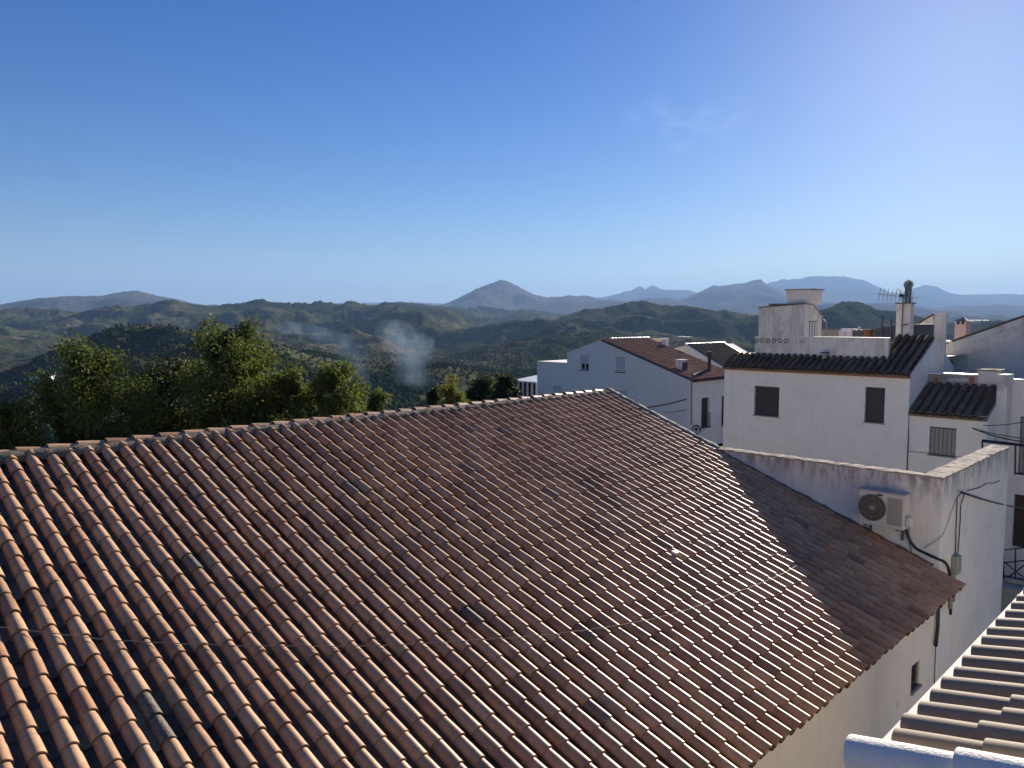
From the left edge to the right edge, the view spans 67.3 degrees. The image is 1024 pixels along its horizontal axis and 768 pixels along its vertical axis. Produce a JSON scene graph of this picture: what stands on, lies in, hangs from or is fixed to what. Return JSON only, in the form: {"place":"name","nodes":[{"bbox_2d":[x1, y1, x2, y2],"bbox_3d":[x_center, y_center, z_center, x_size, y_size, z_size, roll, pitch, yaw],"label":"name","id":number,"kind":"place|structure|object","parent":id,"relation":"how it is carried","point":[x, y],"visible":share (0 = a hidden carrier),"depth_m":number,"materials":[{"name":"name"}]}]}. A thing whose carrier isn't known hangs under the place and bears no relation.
{"place":"outdoors","nodes":[
{"label":"outdoors","id":0,"kind":"place"},
{"bbox_2d":[0,276,1023,446],"bbox_3d":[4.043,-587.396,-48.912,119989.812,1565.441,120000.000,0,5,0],"label":"terrain","id":1,"kind":"structure","parent":0,"point":[501,312],"depth_m":3099.84,"materials":[{"name":"green plant"}]},
{"bbox_2d":[0,394,35,449],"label":"broadleaf tree","id":2,"kind":"object","parent":1,"relation":"on","point":[14,418],"visible":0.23,"depth_m":21.71,"materials":[{"name":"green plant"}]},
{"bbox_2d":[29,373,54,382],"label":"farm shed","id":3,"kind":"structure","parent":1,"relation":"on","point":[50,375],"depth_m":595.53,"materials":[{"name":"white paint"}]},
{"bbox_2d":[1,327,170,446],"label":"broadleaf tree","id":4,"kind":"object","parent":1,"relation":"on","point":[90,396],"visible":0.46,"depth_m":23.43,"materials":[{"name":"green plant"}]},
{"bbox_2d":[113,352,222,436],"bbox_3d":[-12.179,2.881,27.567,5.635,8.055,5.141,0,5,0],"label":"broadleaf tree","id":5,"kind":"object","parent":1,"relation":"on","point":[166,370],"visible":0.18,"depth_m":26.91,"materials":[{"name":"green plant"}]},
{"bbox_2d":[154,311,314,431],"bbox_3d":[-9.347,2.172,26.322,6.779,9.315,6.581,0,5,0],"label":"broadleaf tree","id":6,"kind":"object","parent":1,"relation":"on","point":[232,358],"visible":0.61,"depth_m":25.61,"materials":[{"name":"green plant"}]},
{"bbox_2d":[3,333,536,446],"bbox_3d":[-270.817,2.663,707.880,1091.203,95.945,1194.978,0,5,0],"label":"woodland","id":7,"kind":"object","parent":1,"relation":"on","point":[409,385],"visible":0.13,"depth_m":810.83,"materials":[{"name":"green plant"}]},
{"bbox_2d":[261,359,318,422],"bbox_3d":[-7.696,2.940,27.102,3.680,7.656,3.658,-4,6,-42],"label":"broadleaf tree","id":8,"kind":"object","parent":1,"relation":"on","point":[291,389],"visible":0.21,"depth_m":26.68,"materials":[{"name":"green plant"}]},
{"bbox_2d":[288,359,372,419],"bbox_3d":[-6.125,2.953,26.565,4.155,7.720,3.732,-3,6,-30],"label":"broadleaf tree","id":9,"kind":"object","parent":1,"relation":"on","point":[332,381],"visible":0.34,"depth_m":25.98,"materials":[{"name":"green plant"}]},
{"bbox_2d":[0,316,750,442],"bbox_3d":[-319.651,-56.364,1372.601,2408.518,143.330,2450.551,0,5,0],"label":"olive grove","id":10,"kind":"object","parent":1,"relation":"on","point":[45,355],"visible":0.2,"depth_m":914.12,"materials":[{"name":"green plant"}]},
{"bbox_2d":[362,387,392,413],"bbox_3d":[-5.065,3.348,29.004,2.059,6.530,1.889,-3,6,-34],"label":"broadleaf tree","id":11,"kind":"object","parent":1,"relation":"on","point":[377,400],"visible":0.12,"depth_m":28.71,"materials":[{"name":"green plant"}]},
{"bbox_2d":[423,386,442,406],"bbox_3d":[-3.664,3.040,36.150,2.138,5.958,1.951,0,5,0],"label":"broadleaf tree","id":12,"kind":"object","parent":1,"relation":"on","point":[433,397],"visible":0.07,"depth_m":35.78,"materials":[{"name":"green plant"}]},
{"bbox_2d":[438,374,469,405],"bbox_3d":[-2.664,2.837,34.227,2.364,6.683,2.552,0,5,0],"label":"broadleaf tree","id":13,"kind":"object","parent":1,"relation":"on","point":[452,396],"visible":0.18,"depth_m":33.88,"materials":[{"name":"green plant"}]},
{"bbox_2d":[463,371,495,400],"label":"broadleaf tree","id":14,"kind":"object","parent":1,"relation":"on","point":[478,390],"visible":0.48,"depth_m":65.51,"materials":[{"name":"green plant"}]},
{"bbox_2d":[0,388,965,767],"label":"tiled house","id":15,"kind":"structure","parent":1,"relation":"on","point":[482,524],"depth_m":10.55,"materials":[{"name":"terracotta tile"},{"name":"white plaster"}]},
{"bbox_2d":[0,521,853,646],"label":"roof cable","id":16,"kind":"object","parent":15,"relation":"on","point":[396,644],"visible":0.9,"depth_m":9.11,"materials":[{"name":"black rubber"}]},
{"bbox_2d":[661,527,904,558],"bbox_3d":[5.559,2.996,14.491,5.861,0.949,0.655,-2,5,-19],"label":"roof cable","id":17,"kind":"object","parent":15,"relation":"on","point":[776,554],"visible":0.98,"depth_m":13.91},
{"bbox_2d":[910,661,921,695],"bbox_3d":[7.574,5.488,14.419,0.445,0.537,0.447,0,5,0],"label":"window","id":18,"kind":"structure","parent":15,"relation":"in","point":[915,667],"depth_m":14.47,"materials":[{"name":"black glass"}]},
{"bbox_2d":[934,647,935,683],"bbox_3d":[8.362,5.803,15.213,0.017,1.296,0.071,5,7,45],"label":"wall cable","id":19,"kind":"object","parent":15,"relation":"attached to","point":[934,665],"depth_m":15.19,"materials":[{"name":"black plastic"}]},
{"bbox_2d":[934,608,939,646],"bbox_3d":[8.326,4.687,15.041,0.118,0.904,0.080,-3,6,-32],"label":"bound cable","id":20,"kind":"object","parent":15,"relation":"attached to","point":[936,638],"visible":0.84,"depth_m":15.03,"materials":[{"name":"black plastic"}]},
{"bbox_2d":[487,372,522,399],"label":"broadleaf tree","id":21,"kind":"object","parent":1,"relation":"on","point":[503,387],"visible":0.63,"depth_m":61.88,"materials":[{"name":"green plant"}]},
{"bbox_2d":[512,375,536,396],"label":"glazed veranda","id":22,"kind":"object","parent":1,"relation":"on","point":[527,386],"visible":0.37,"depth_m":64.81,"materials":[{"name":"white glass"}]},
{"bbox_2d":[537,336,724,443],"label":"gable house","id":23,"kind":"structure","parent":1,"relation":"on","point":[645,371],"depth_m":54.98,"materials":[{"name":"white paint"}]},
{"bbox_2d":[553,386,561,392],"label":"window","id":24,"kind":"structure","parent":23,"relation":"in","point":[556,389],"depth_m":60.28,"materials":[{"name":"grey glass"}]},
{"bbox_2d":[581,355,588,370],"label":"window","id":25,"kind":"structure","parent":23,"relation":"in","point":[585,359],"depth_m":58.14,"materials":[{"name":"white glass"}]},
{"bbox_2d":[615,357,624,372],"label":"window","id":26,"kind":"structure","parent":23,"relation":"in","point":[620,360],"depth_m":55.80,"materials":[{"name":"white glass"}]},
{"bbox_2d":[617,390,626,396],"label":"window","id":27,"kind":"structure","parent":23,"relation":"in","point":[624,393],"depth_m":55.80,"materials":[{"name":"grey glass"}]},
{"bbox_2d":[646,399,686,407],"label":"facade cable","id":28,"kind":"object","parent":23,"relation":"attached to","point":[667,403],"visible":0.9,"depth_m":52.99,"materials":[{"name":"black rubber"}]},
{"bbox_2d":[691,425,700,434],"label":"round sign","id":29,"kind":"object","parent":23,"relation":"attached to","point":[696,429],"visible":0.97,"depth_m":51.83,"materials":[{"name":"metal"}]},
{"bbox_2d":[701,398,710,428],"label":"balcony door","id":30,"kind":"structure","parent":23,"relation":"in","point":[704,413],"depth_m":53.49,"materials":[{"name":"black metal"}]},
{"bbox_2d":[721,396,723,426],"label":"balcony door","id":31,"kind":"structure","parent":23,"relation":"in","point":[722,414],"depth_m":55.21,"materials":[{"name":"black metal"}]},
{"bbox_2d":[674,342,746,367],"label":"house","id":32,"kind":"structure","parent":1,"relation":"on","point":[722,353],"depth_m":60.04,"materials":[{"name":"tile"}]},
{"bbox_2d":[721,280,967,470],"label":"white house","id":33,"kind":"structure","parent":1,"relation":"on","point":[796,384],"depth_m":28.53,"materials":[{"name":"white paint"}]},
{"bbox_2d":[752,386,779,417],"bbox_3d":[9.912,0.685,29.869,1.113,1.176,0.210,5,7,45],"label":"window","id":34,"kind":"structure","parent":33,"relation":"in","point":[767,398],"depth_m":29.92,"materials":[{"name":"grey glass"}]},
{"bbox_2d":[821,329,840,336],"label":"terrace wall","id":35,"kind":"structure","parent":33,"relation":"on","point":[832,332],"depth_m":33.90,"materials":[{"name":"paint"}]},
{"bbox_2d":[839,328,856,336],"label":"brick parapet","id":36,"kind":"structure","parent":33,"relation":"on","point":[843,332],"depth_m":33.24,"materials":[{"name":"white paint"}]},
{"bbox_2d":[852,327,862,336],"bbox_3d":[14.247,-1.798,31.431,0.404,1.075,0.700,5,7,45],"label":"tank","id":37,"kind":"object","parent":33,"relation":"on","point":[858,332],"visible":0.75,"depth_m":31.18,"materials":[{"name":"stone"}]},
{"bbox_2d":[862,329,873,336],"bbox_3d":[14.383,-1.721,31.090,0.296,0.979,0.440,5,7,45],"label":"rusty cabinet","id":38,"kind":"object","parent":33,"relation":"on","point":[867,332],"visible":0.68,"depth_m":30.93,"materials":[{"name":"brown metal"}]},
{"bbox_2d":[862,387,884,424],"bbox_3d":[12.768,0.755,27.029,0.753,1.276,0.210,5,7,45],"label":"window","id":39,"kind":"structure","parent":33,"relation":"in","point":[875,397],"depth_m":27.07,"materials":[{"name":"grey glass"}]},
{"bbox_2d":[879,316,883,336],"bbox_3d":[14.598,-1.930,30.434,0.134,1.504,0.160,5,7,45],"label":"clothes post","id":40,"kind":"object","parent":33,"relation":"on","point":[881,325],"visible":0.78,"depth_m":30.36,"materials":[{"name":"metal"}]},
{"bbox_2d":[874,326,895,342],"bbox_3d":[14.991,-1.765,30.763,0.736,1.120,0.800,5,7,45],"label":"metal hopper","id":41,"kind":"object","parent":33,"relation":"on","point":[886,332],"visible":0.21,"depth_m":30.38,"materials":[{"name":"metal"}]},
{"bbox_2d":[890,319,891,343],"bbox_3d":[14.860,-1.850,30.179,0.065,1.386,0.065,-2,5,-22],"label":"clothes post","id":42,"kind":"object","parent":33,"relation":"on","point":[890,329],"visible":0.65,"depth_m":30.13,"materials":[{"name":"metal"}]},
{"bbox_2d":[878,288,917,333],"bbox_3d":[14.300,-2.742,28.606,0.600,1.725,1.487,-2,5,-24],"label":"tv antenna","id":43,"kind":"object","parent":33,"relation":"attached to","point":[903,296],"visible":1,"depth_m":28.33,"materials":[{"name":"metal"}]},
{"bbox_2d":[907,419,908,468],"bbox_3d":[13.538,2.106,26.310,0.062,2.239,0.025,5,7,45],"label":"wall cable","id":44,"kind":"object","parent":33,"relation":"attached to","point":[908,443],"depth_m":26.28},
{"bbox_2d":[913,324,933,335],"bbox_3d":[16.409,-0.763,30.678,0.698,3.230,1.800,5,7,45],"label":"slate lean to","id":45,"kind":"object","parent":33,"relation":"attached to","point":[923,329],"visible":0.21,"depth_m":30.27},
{"bbox_2d":[715,444,1009,682],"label":"parapet building","id":46,"kind":"structure","parent":1,"relation":"on","point":[833,486],"depth_m":16.62,"materials":[{"name":"paint"}]},
{"bbox_2d":[858,486,912,539],"bbox_3d":[7.628,2.670,15.654,1.013,1.024,0.446,5,7,45],"label":"air conditioner","id":47,"kind":"object","parent":46,"relation":"attached to","point":[886,508],"visible":1,"depth_m":15.50,"materials":[{"name":"beige metal"}]},
{"bbox_2d":[905,529,951,614],"bbox_3d":[8.535,3.788,15.483,1.231,2.023,0.506,-1,5,-11],"label":"pipe bundle","id":48,"kind":"object","parent":46,"relation":"attached to","point":[929,555],"visible":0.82,"depth_m":15.48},
{"bbox_2d":[923,498,955,548],"bbox_3d":[8.705,2.816,15.406,0.930,0.958,0.294,-2,5,-25],"label":"wall cable","id":49,"kind":"object","parent":46,"relation":"attached to","point":[946,526],"depth_m":15.33,"materials":[{"name":"rubber"}]},
{"bbox_2d":[949,554,961,608],"bbox_3d":[9.157,4.062,15.872,0.140,1.076,0.440,5,7,45],"label":"junction box","id":50,"kind":"object","parent":46,"relation":"attached to","point":[956,561],"visible":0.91,"depth_m":15.76,"materials":[{"name":"grey plastic"}]},
{"bbox_2d":[955,493,961,553],"bbox_3d":[9.176,2.898,15.836,0.165,1.338,0.036,-3,5,-28],"label":"wall cable","id":51,"kind":"object","parent":46,"relation":"attached to","point":[956,520],"depth_m":15.79,"materials":[{"name":"grey plastic"}]},
{"bbox_2d":[957,494,964,553],"bbox_3d":[9.376,2.915,16.028,0.063,1.347,0.247,5,7,44],"label":"wall cable","id":52,"kind":"object","parent":46,"relation":"attached to","point":[960,525],"depth_m":16.00,"materials":[{"name":"grey plastic"}]},
{"bbox_2d":[960,491,1023,508],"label":"power line","id":53,"kind":"object","parent":46,"relation":"attached to","point":[962,492],"visible":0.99,"depth_m":17.42,"materials":[{"name":"black rubber"}]},
{"bbox_2d":[916,314,934,323],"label":"distant shed","id":54,"kind":"structure","parent":1,"relation":"on","point":[929,319],"depth_m":32.90,"materials":[{"name":"white paint"}]},
{"bbox_2d":[843,589,1023,767],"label":"house","id":55,"kind":"structure","parent":1,"relation":"on","point":[966,710],"depth_m":4.80,"materials":[{"name":"tile"}]},
{"bbox_2d":[907,368,1013,472],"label":"white house","id":56,"kind":"structure","parent":1,"relation":"on","point":[947,412],"depth_m":25.68,"materials":[{"name":"dark roof tile"},{"name":"white plaster"}]},
{"bbox_2d":[933,313,948,371],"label":"white pillar","id":57,"kind":"structure","parent":56,"relation":"on","point":[940,329],"depth_m":28.36,"materials":[{"name":"white paint"}]},
{"bbox_2d":[927,426,955,458],"bbox_3d":[14.335,1.935,25.594,0.885,0.981,0.170,5,7,45],"label":"window","id":58,"kind":"structure","parent":56,"relation":"in","point":[942,440],"depth_m":25.62,"materials":[{"name":"grey metal"}]},
{"bbox_2d":[972,428,1023,441],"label":"power line","id":59,"kind":"object","parent":56,"relation":"attached to","point":[998,436],"visible":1,"depth_m":23.75,"materials":[{"name":"black rubber"}]},
{"bbox_2d":[979,430,1023,438],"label":"power line","id":60,"kind":"object","parent":56,"relation":"attached to","point":[1000,434],"visible":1,"depth_m":23.44,"materials":[{"name":"black rubber"}]},
{"bbox_2d":[983,422,1022,425],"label":"power line","id":61,"kind":"object","parent":56,"relation":"attached to","point":[1002,424],"visible":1,"depth_m":23.79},
{"bbox_2d":[946,315,1023,383],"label":"long gable house","id":62,"kind":"structure","parent":1,"relation":"on","point":[999,346],"depth_m":30.33,"materials":[{"name":"white paint"}]},
{"bbox_2d":[954,317,970,338],"bbox_3d":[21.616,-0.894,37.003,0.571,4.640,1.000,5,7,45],"label":"pink chimney","id":63,"kind":"object","parent":62,"relation":"attached to","point":[962,326],"visible":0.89,"depth_m":36.59,"materials":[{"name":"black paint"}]},
{"bbox_2d":[981,439,1023,474],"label":"iron frame","id":64,"kind":"object","parent":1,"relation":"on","point":[1015,445],"visible":0.9,"depth_m":23.58,"materials":[{"name":"black metal"}]},
{"bbox_2d":[0,0,1023,305],"label":"sky","id":65,"kind":"structure","parent":0,"point":[204,152],"materials":[{"name":"blue"}]},
{"bbox_2d":[1002,575,1023,579],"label":"street","id":66,"kind":"structure","parent":0,"point":[1012,577],"depth_m":25.61,"materials":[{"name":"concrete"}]},
{"bbox_2d":[1000,577,1023,613],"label":"concrete ledge","id":67,"kind":"object","parent":66,"relation":"on","point":[1012,588],"visible":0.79,"depth_m":22.24,"materials":[{"name":"grey concrete"}]},
{"bbox_2d":[1003,547,1023,578],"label":"stair railing","id":68,"kind":"object","parent":67,"relation":"on","point":[1015,570],"visible":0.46,"depth_m":23.04,"materials":[{"name":"black metal"}]},
{"bbox_2d":[1004,377,1023,578],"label":"corner house","id":69,"kind":"structure","parent":66,"relation":"on","point":[1014,529],"depth_m":25.52,"materials":[{"name":"white paint"}]},
{"bbox_2d":[1013,494,1023,546],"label":"door","id":70,"kind":"structure","parent":69,"relation":"in","point":[1018,529],"depth_m":25.58,"materials":[{"name":"brown wood"}]},
{"bbox_2d":[1018,416,1023,472],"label":"window","id":71,"kind":"structure","parent":69,"relation":"in","point":[1021,454],"depth_m":25.38,"materials":[{"name":"grey glass"}]}
]}

